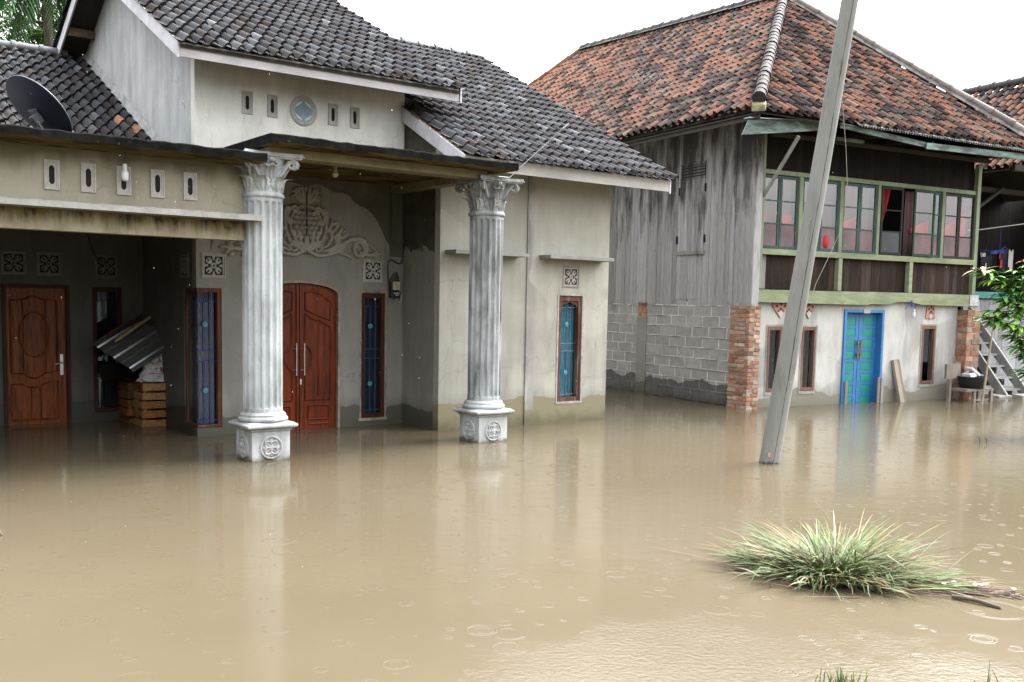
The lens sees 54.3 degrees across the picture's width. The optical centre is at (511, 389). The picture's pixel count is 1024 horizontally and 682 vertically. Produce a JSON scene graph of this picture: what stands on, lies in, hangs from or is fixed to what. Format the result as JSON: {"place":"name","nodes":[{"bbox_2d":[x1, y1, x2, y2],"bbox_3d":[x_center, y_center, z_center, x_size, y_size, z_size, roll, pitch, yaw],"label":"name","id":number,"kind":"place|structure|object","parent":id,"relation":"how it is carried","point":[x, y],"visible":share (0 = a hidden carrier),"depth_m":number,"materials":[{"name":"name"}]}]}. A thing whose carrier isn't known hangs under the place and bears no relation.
{"place":"outdoors","nodes":[
{"label":"outdoors","id":0,"kind":"place"},
{"bbox_2d":[92,321,164,371],"bbox_3d":[-4.680,-0.573,12.366,0.840,0.661,0.606,4,6,26],"label":"metal sheet","id":1,"kind":"object","parent":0,"point":[138,347],"visible":0.77,"depth_m":12.30,"materials":[{"name":"grey metal"}]},
{"bbox_2d":[106,313,142,338],"bbox_3d":[-4.844,-0.772,12.476,0.506,0.394,0.255,-3,6,-37],"label":"brown board","id":2,"kind":"object","parent":1,"relation":"on","point":[132,321],"visible":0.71,"depth_m":12.42,"materials":[{"name":"brown wood"}]},
{"bbox_2d":[114,316,150,342],"bbox_3d":[-4.704,-0.756,12.382,0.018,0.329,0.508,5,6,36],"label":"pale batten","id":3,"kind":"object","parent":2,"relation":"attached to","point":[132,329],"visible":1,"depth_m":12.37,"materials":[{"name":"beige wood"}]},
{"bbox_2d":[1,0,1011,603],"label":"rain","id":4,"kind":"object","parent":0,"point":[275,208],"visible":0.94,"depth_m":5.41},
{"bbox_2d":[0,378,1023,681],"bbox_3d":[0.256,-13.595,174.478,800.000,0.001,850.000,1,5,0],"label":"water","id":5,"kind":"structure","parent":0,"point":[528,552],"depth_m":6.53,"materials":[{"name":"brown liquid"}]},
{"bbox_2d":[0,0,62,44],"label":"leafy tree","id":6,"kind":"object","parent":5,"relation":"on","point":[6,11],"visible":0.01,"depth_m":26.09,"materials":[{"name":"green plant"}]},
{"bbox_2d":[0,0,65,53],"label":"leafy tree","id":7,"kind":"object","parent":5,"relation":"on","point":[36,32],"visible":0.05,"depth_m":22.91,"materials":[{"name":"green plant"}]},
{"bbox_2d":[0,0,66,51],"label":"palm tree","id":8,"kind":"object","parent":5,"relation":"on","point":[47,17],"visible":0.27,"depth_m":21.84,"materials":[{"name":"green plant"}]},
{"bbox_2d":[119,415,136,423],"bbox_3d":[-4.804,0.440,12.798,0.336,0.202,0.417,-3,6,-38],"label":"wooden crate","id":9,"kind":"object","parent":5,"relation":"on","point":[127,419],"visible":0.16,"depth_m":12.71,"materials":[{"name":"brown wood"}]},
{"bbox_2d":[119,398,134,415],"bbox_3d":[-4.804,0.211,12.775,0.336,0.202,0.417,-3,6,-36],"label":"wooden crate","id":10,"kind":"object","parent":9,"relation":"on","point":[126,407],"visible":0.52,"depth_m":12.60,"materials":[{"name":"brown wood"}]},
{"bbox_2d":[118,381,135,398],"bbox_3d":[-4.799,-0.003,12.757,0.335,0.202,0.417,-3,6,-39],"label":"wooden crate","id":11,"kind":"object","parent":10,"relation":"on","point":[128,391],"visible":0.56,"depth_m":12.61,"materials":[{"name":"brown wood"}]},
{"bbox_2d":[134,417,165,426],"bbox_3d":[-4.490,0.462,12.478,0.366,0.226,0.386,-3,6,-36],"label":"wooden crate","id":12,"kind":"object","parent":5,"relation":"in","point":[146,422],"visible":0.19,"depth_m":12.32,"materials":[{"name":"brown wood"}]},
{"bbox_2d":[133,399,165,417],"bbox_3d":[-4.488,0.226,12.454,0.364,0.209,0.385,-3,6,-38],"label":"wooden crate","id":13,"kind":"object","parent":12,"relation":"on","point":[144,409],"visible":0.76,"depth_m":12.30,"materials":[{"name":"brown wood"}]},
{"bbox_2d":[133,381,165,400],"bbox_3d":[-4.480,0.006,12.439,0.365,0.209,0.388,-3,6,-37],"label":"wooden crate","id":14,"kind":"object","parent":13,"relation":"on","point":[144,391],"visible":0.72,"depth_m":12.28,"materials":[{"name":"brown wood"}]},
{"bbox_2d":[136,354,163,382],"bbox_3d":[-4.446,-0.340,12.415,0.440,0.485,0.273,-3,6,-37],"label":"white sack","id":15,"kind":"object","parent":14,"relation":"on","point":[152,371],"visible":0.61,"depth_m":12.32,"materials":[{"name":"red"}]},
{"bbox_2d":[0,0,678,461],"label":"plastered house","id":16,"kind":"structure","parent":5,"relation":"on","point":[246,246],"depth_m":12.27,"materials":[{"name":"grey paint"}]},
{"bbox_2d":[5,287,67,425],"bbox_3d":[-5.834,-0.111,12.277,0.673,2.271,0.099,-3,6,-37],"label":"door leaf","id":17,"kind":"structure","parent":16,"relation":"in","point":[35,317],"depth_m":12.25,"materials":[{"name":"wood"}]},
{"bbox_2d":[6,75,72,131],"bbox_3d":[-4.722,-2.702,9.977,0.525,0.768,0.753,-8,11,-62],"label":"satellite dish","id":18,"kind":"object","parent":16,"relation":"on","point":[36,104],"visible":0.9,"depth_m":9.86,"materials":[{"name":"paint"}]},
{"bbox_2d":[87,233,101,266],"bbox_3d":[-5.088,-1.733,12.103,0.040,0.450,0.953,0,5,-12],"label":"carport wire","id":19,"kind":"object","parent":16,"relation":"attached to","point":[92,250],"visible":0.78,"depth_m":12.17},
{"bbox_2d":[92,287,122,411],"bbox_3d":[-5.201,-0.518,12.797,0.360,1.595,0.134,-3,6,-37],"label":"window","id":20,"kind":"structure","parent":16,"relation":"in","point":[106,301],"depth_m":12.80,"materials":[{"name":"black glass"}]},
{"bbox_2d":[121,152,128,180],"bbox_3d":[-3.462,-1.997,8.924,0.064,0.260,0.064,-3,6,-37],"label":"light bulb","id":21,"kind":"object","parent":16,"relation":"hanging from","point":[124,175],"visible":1,"depth_m":8.91,"materials":[{"name":"white glass"}]},
{"bbox_2d":[185,288,221,427],"bbox_3d":[-3.608,-0.385,11.669,0.282,1.605,0.407,-3,6,-37],"label":"corner window","id":22,"kind":"structure","parent":16,"relation":"in","point":[207,301],"depth_m":11.61,"materials":[{"name":"blue glass"}]},
{"bbox_2d":[282,284,298,429],"bbox_3d":[-2.808,-0.092,12.065,0.499,2.384,0.112,-3,6,-37],"label":"door leaf","id":23,"kind":"structure","parent":16,"relation":"in","point":[290,294],"depth_m":12.13,"materials":[{"name":"wood"}]},
{"bbox_2d":[299,284,335,429],"bbox_3d":[-2.403,-0.111,12.366,0.499,2.384,0.112,-3,6,-37],"label":"door leaf","id":24,"kind":"structure","parent":16,"relation":"in","point":[317,304],"depth_m":12.35,"materials":[{"name":"wood"}]},
{"bbox_2d":[332,166,338,177],"bbox_3d":[-1.880,-2.341,10.616,0.120,0.165,0.117,-3,6,-37],"label":"light bulb","id":25,"kind":"object","parent":16,"relation":"hanging from","point":[335,174],"visible":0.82,"depth_m":10.60,"materials":[{"name":"glass"}]},
{"bbox_2d":[361,293,384,417],"bbox_3d":[-1.824,-0.445,12.830,0.338,1.590,0.134,-3,6,-37],"label":"window","id":26,"kind":"structure","parent":16,"relation":"in","point":[373,304],"depth_m":12.86,"materials":[{"name":"blue glass"}]},
{"bbox_2d":[389,272,401,302],"bbox_3d":[-1.495,-1.318,12.835,0.165,0.399,0.086,-3,6,-37],"label":"electricity meter","id":27,"kind":"object","parent":16,"relation":"attached to","point":[395,292],"visible":1,"depth_m":12.81,"materials":[{"name":"black plastic"}]},
{"bbox_2d":[387,194,403,294],"bbox_3d":[-1.491,-1.897,12.801,0.238,1.399,0.037,-3,6,-39],"label":"power cable","id":28,"kind":"object","parent":16,"relation":"attached to","point":[402,243],"visible":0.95,"depth_m":12.83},
{"bbox_2d":[498,123,568,177],"bbox_3d":[-0.242,-2.807,11.426,2.566,0.811,0.280,-3,6,-38],"label":"roof wire","id":29,"kind":"object","parent":16,"relation":"attached to","point":[534,154],"visible":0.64,"depth_m":11.82,"materials":[{"name":"grey metal"}]},
{"bbox_2d":[557,296,581,401],"bbox_3d":[0.736,-0.565,13.637,0.410,1.435,0.134,-3,6,-37],"label":"window","id":30,"kind":"structure","parent":16,"relation":"in","point":[569,335],"depth_m":13.68,"materials":[{"name":"blue glass"}]},
{"bbox_2d":[733,567,809,580],"bbox_3d":[1.567,1.099,5.976,0.487,0.035,0.172,3,5,24],"label":"floating debris","id":31,"kind":"object","parent":5,"relation":"on","point":[765,572],"visible":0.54,"depth_m":5.96,"materials":[{"name":"brown plant"}]},
{"bbox_2d":[528,0,1023,409],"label":"timber house","id":32,"kind":"structure","parent":5,"relation":"on","point":[717,110],"depth_m":17.13,"materials":[{"name":"paint"}]},
{"bbox_2d":[763,174,780,248],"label":"window","id":33,"kind":"structure","parent":32,"relation":"in","point":[771,230],"depth_m":15.84,"materials":[{"name":"green glass"}]},
{"bbox_2d":[765,326,782,391],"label":"window","id":34,"kind":"structure","parent":32,"relation":"in","point":[770,329],"depth_m":16.18,"materials":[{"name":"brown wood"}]},
{"bbox_2d":[778,176,798,249],"bbox_3d":[4.423,-2.828,15.982,0.375,1.145,0.030,-2,6,-29],"label":"window","id":35,"kind":"structure","parent":32,"relation":"in","point":[787,232],"depth_m":16.01,"materials":[{"name":"green glass"}]},
{"bbox_2d":[800,327,816,390],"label":"window","id":36,"kind":"structure","parent":32,"relation":"in","point":[813,329],"depth_m":16.55,"materials":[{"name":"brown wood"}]},
{"bbox_2d":[802,178,819,250],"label":"window","id":37,"kind":"structure","parent":32,"relation":"in","point":[807,180],"depth_m":16.11,"materials":[{"name":"green glass"}]},
{"bbox_2d":[809,98,847,301],"bbox_3d":[4.616,-2.808,14.506,0.710,3.053,0.047,-2,6,-33],"label":"pole wire","id":38,"kind":"object","parent":32,"relation":"attached to","point":[845,204],"visible":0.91,"depth_m":14.60,"materials":[{"name":"metal wire"}]},
{"bbox_2d":[819,181,839,251],"bbox_3d":[5.209,-2.850,16.408,0.400,1.145,0.030,-2,6,-29],"label":"window","id":39,"kind":"structure","parent":32,"relation":"in","point":[832,232],"depth_m":16.45,"materials":[{"name":"green glass"}]},
{"bbox_2d":[841,183,860,252],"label":"window","id":40,"kind":"structure","parent":32,"relation":"in","point":[849,236],"depth_m":16.68,"materials":[{"name":"green glass"}]},
{"bbox_2d":[843,313,858,402],"bbox_3d":[5.755,-0.248,17.101,0.418,2.142,0.088,-2,6,-29],"label":"door leaf","id":41,"kind":"structure","parent":32,"relation":"in","point":[852,342],"depth_m":17.11,"materials":[{"name":"blue paint"}]},
{"bbox_2d":[855,313,876,401],"bbox_3d":[6.130,-0.259,17.306,0.418,2.142,0.088,-2,6,-29],"label":"door leaf","id":42,"kind":"structure","parent":32,"relation":"in","point":[867,322],"depth_m":17.28,"materials":[{"name":"blue paint"}]},
{"bbox_2d":[858,184,877,253],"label":"window","id":43,"kind":"structure","parent":32,"relation":"in","point":[866,238],"depth_m":16.87,"materials":[{"name":"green glass"}]},
{"bbox_2d":[878,186,903,254],"bbox_3d":[6.475,-2.882,17.042,0.478,1.145,0.078,-2,6,-29],"label":"window","id":44,"kind":"structure","parent":32,"relation":"in","point":[890,242],"depth_m":17.06,"materials":[{"name":"green glass"}]},
{"bbox_2d":[911,189,935,256],"bbox_3d":[7.177,-2.900,17.403,0.494,1.145,0.060,-2,6,-29],"label":"window","id":45,"kind":"structure","parent":32,"relation":"in","point":[921,243],"depth_m":17.42,"materials":[{"name":"green glass"}]},
{"bbox_2d":[919,326,935,383],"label":"window","id":46,"kind":"structure","parent":32,"relation":"in","point":[933,328],"depth_m":17.95,"materials":[{"name":"brown glass"}]},
{"bbox_2d":[929,192,941,257],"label":"window","id":47,"kind":"structure","parent":32,"relation":"in","point":[936,237],"depth_m":17.68,"materials":[{"name":"green glass"}]},
{"bbox_2d":[943,193,959,258],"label":"window","id":48,"kind":"structure","parent":32,"relation":"in","point":[950,243],"depth_m":17.89,"materials":[{"name":"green glass"}]},
{"bbox_2d":[957,195,974,259],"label":"window","id":49,"kind":"structure","parent":32,"relation":"in","point":[964,246],"depth_m":18.08,"materials":[{"name":"green glass"}]},
{"bbox_2d":[759,0,858,463],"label":"utility pole","id":50,"kind":"object","parent":5,"relation":"in","point":[778,409],"visible":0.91,"depth_m":10.00,"materials":[{"name":"concrete"}]},
{"bbox_2d":[651,502,1023,602],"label":"grass clump","id":51,"kind":"object","parent":5,"relation":"on","point":[824,561],"visible":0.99,"depth_m":5.96,"materials":[{"name":"green plant"}]},
{"bbox_2d":[815,660,867,681],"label":"grass tuft","id":52,"kind":"object","parent":5,"relation":"on","point":[842,679],"visible":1,"depth_m":4.23,"materials":[{"name":"green plant"}]},
{"bbox_2d":[843,381,847,403],"bbox_3d":[5.654,0.195,16.927,0.064,0.685,0.029,-2,6,-29],"label":"plank","id":53,"kind":"object","parent":5,"relation":"in","point":[845,390],"visible":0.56,"depth_m":16.90,"materials":[{"name":"wood"}]},
{"bbox_2d":[876,377,880,402],"bbox_3d":[6.335,0.149,17.288,0.075,0.741,0.034,-2,6,-29],"label":"plank","id":54,"kind":"object","parent":5,"relation":"in","point":[878,390],"visible":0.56,"depth_m":17.27,"materials":[{"name":"brown wood"}]},
{"bbox_2d":[879,378,883,402],"bbox_3d":[6.408,0.158,17.318,0.070,0.721,0.034,-2,6,-29],"label":"plank","id":55,"kind":"object","parent":5,"relation":"in","point":[881,389],"visible":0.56,"depth_m":17.29,"materials":[{"name":"grey wood"}]},
{"bbox_2d":[891,359,903,401],"bbox_3d":[6.768,-0.006,17.454,0.317,1.054,0.100,2,5,14],"label":"plank","id":56,"kind":"object","parent":5,"relation":"in","point":[897,380],"visible":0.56,"depth_m":17.43,"materials":[{"name":"brown wood"}]},
{"bbox_2d":[897,359,905,401],"bbox_3d":[6.840,-0.010,17.525,0.299,1.051,0.084,2,5,7],"label":"plank","id":57,"kind":"object","parent":5,"relation":"in","point":[900,374],"visible":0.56,"depth_m":17.49,"materials":[{"name":"brown wood"}]},
{"bbox_2d":[912,579,1023,600],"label":"floating debris","id":58,"kind":"object","parent":5,"relation":"on","point":[1006,594],"visible":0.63,"depth_m":5.68,"materials":[{"name":"brown plant"}]},
{"bbox_2d":[944,364,993,401],"bbox_3d":[8.158,0.123,17.848,0.877,1.168,0.369,-2,6,-29],"label":"bench","id":59,"kind":"object","parent":5,"relation":"in","point":[952,371],"visible":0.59,"depth_m":17.75,"materials":[{"name":"brown wood"}]},
{"bbox_2d":[957,375,988,388],"bbox_3d":[8.234,-0.138,17.852,0.536,0.210,0.536,-2,6,-29],"label":"black basin","id":60,"kind":"object","parent":59,"relation":"on","point":[976,382],"visible":0.85,"depth_m":17.66,"materials":[{"name":"plastic"}]},
{"bbox_2d":[962,367,980,376],"bbox_3d":[8.189,-0.313,17.811,0.327,0.205,0.197,-2,6,-29],"label":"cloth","id":61,"kind":"object","parent":60,"relation":"in","point":[972,372],"visible":1,"depth_m":17.75,"materials":[{"name":"fabric"}]},
{"bbox_2d":[951,594,1002,609],"bbox_3d":[2.560,1.169,5.483,0.279,0.042,0.032,6,7,45],"label":"dead branch","id":62,"kind":"object","parent":5,"relation":"on","point":[971,599],"visible":1,"depth_m":5.48,"materials":[{"name":"brown wood"}]},
{"bbox_2d":[947,76,1023,386],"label":"wooden house","id":63,"kind":"structure","parent":5,"relation":"on","point":[1002,195],"depth_m":22.84,"materials":[{"name":"wood"}]},
{"bbox_2d":[978,247,992,274],"bbox_3d":[10.418,-2.833,21.970,0.471,0.600,0.110,-2,6,-29],"label":"hanging shirt","id":64,"kind":"object","parent":63,"relation":"hanging from","point":[985,258],"visible":0.88,"depth_m":21.95,"materials":[{"name":"black fabric"}]},
{"bbox_2d":[968,223,1023,230],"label":"clothesline","id":65,"kind":"object","parent":63,"relation":"attached to","point":[998,227],"visible":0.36,"depth_m":19.76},
{"label":"blue rope","id":66,"kind":"object","parent":63,"relation":"hanging from","visible":0},
{"bbox_2d":[996,247,1010,272],"bbox_3d":[10.934,-2.912,22.189,0.496,0.620,0.110,-2,6,-29],"label":"hanging shirt","id":67,"kind":"object","parent":66,"relation":"hanging from","point":[1002,260],"visible":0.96,"depth_m":22.16,"materials":[{"name":"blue fabric"}]},
{"bbox_2d":[1008,250,1013,269],"bbox_3d":[11.100,-2.863,22.222,0.160,0.517,0.001,-2,6,-29],"label":"hanging towel","id":68,"kind":"object","parent":66,"relation":"hanging from","point":[1010,261],"visible":0.93,"depth_m":22.22,"materials":[{"name":"white fabric"}]},
{"bbox_2d":[974,661,997,681],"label":"grass tuft","id":69,"kind":"object","parent":5,"relation":"on","point":[988,679],"visible":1,"depth_m":4.25,"materials":[{"name":"plant"}]},
{"bbox_2d":[981,313,995,403],"bbox_3d":[8.238,-0.350,17.324,0.300,2.005,0.042,-1,6,-26],"label":"bamboo pole","id":70,"kind":"object","parent":5,"relation":"in","point":[984,387],"visible":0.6,"depth_m":17.31,"materials":[{"name":"beige wood"}]},
{"bbox_2d":[964,259,1023,384],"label":"mango shrub","id":71,"kind":"object","parent":5,"relation":"on","point":[1015,314],"visible":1,"depth_m":12.86,"materials":[{"name":"green plant"}]},
{"bbox_2d":[968,307,1023,398],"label":"wooden staircase","id":72,"kind":"structure","parent":5,"relation":"in","point":[995,382],"depth_m":19.39,"materials":[{"name":"wood"}]},
{"bbox_2d":[0,0,1023,94],"label":"sky","id":73,"kind":"structure","parent":0,"point":[963,43],"materials":[{"name":"white"}]},
{"bbox_2d":[991,250,1003,253],"bbox_3d":[10.678,-3.037,21.984,0.420,0.115,0.040,-2,6,-29],"label":"hanging cloth","id":74,"kind":"object","parent":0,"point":[996,251],"visible":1,"depth_m":22.02,"materials":[{"name":"blue fabric"}]}
]}

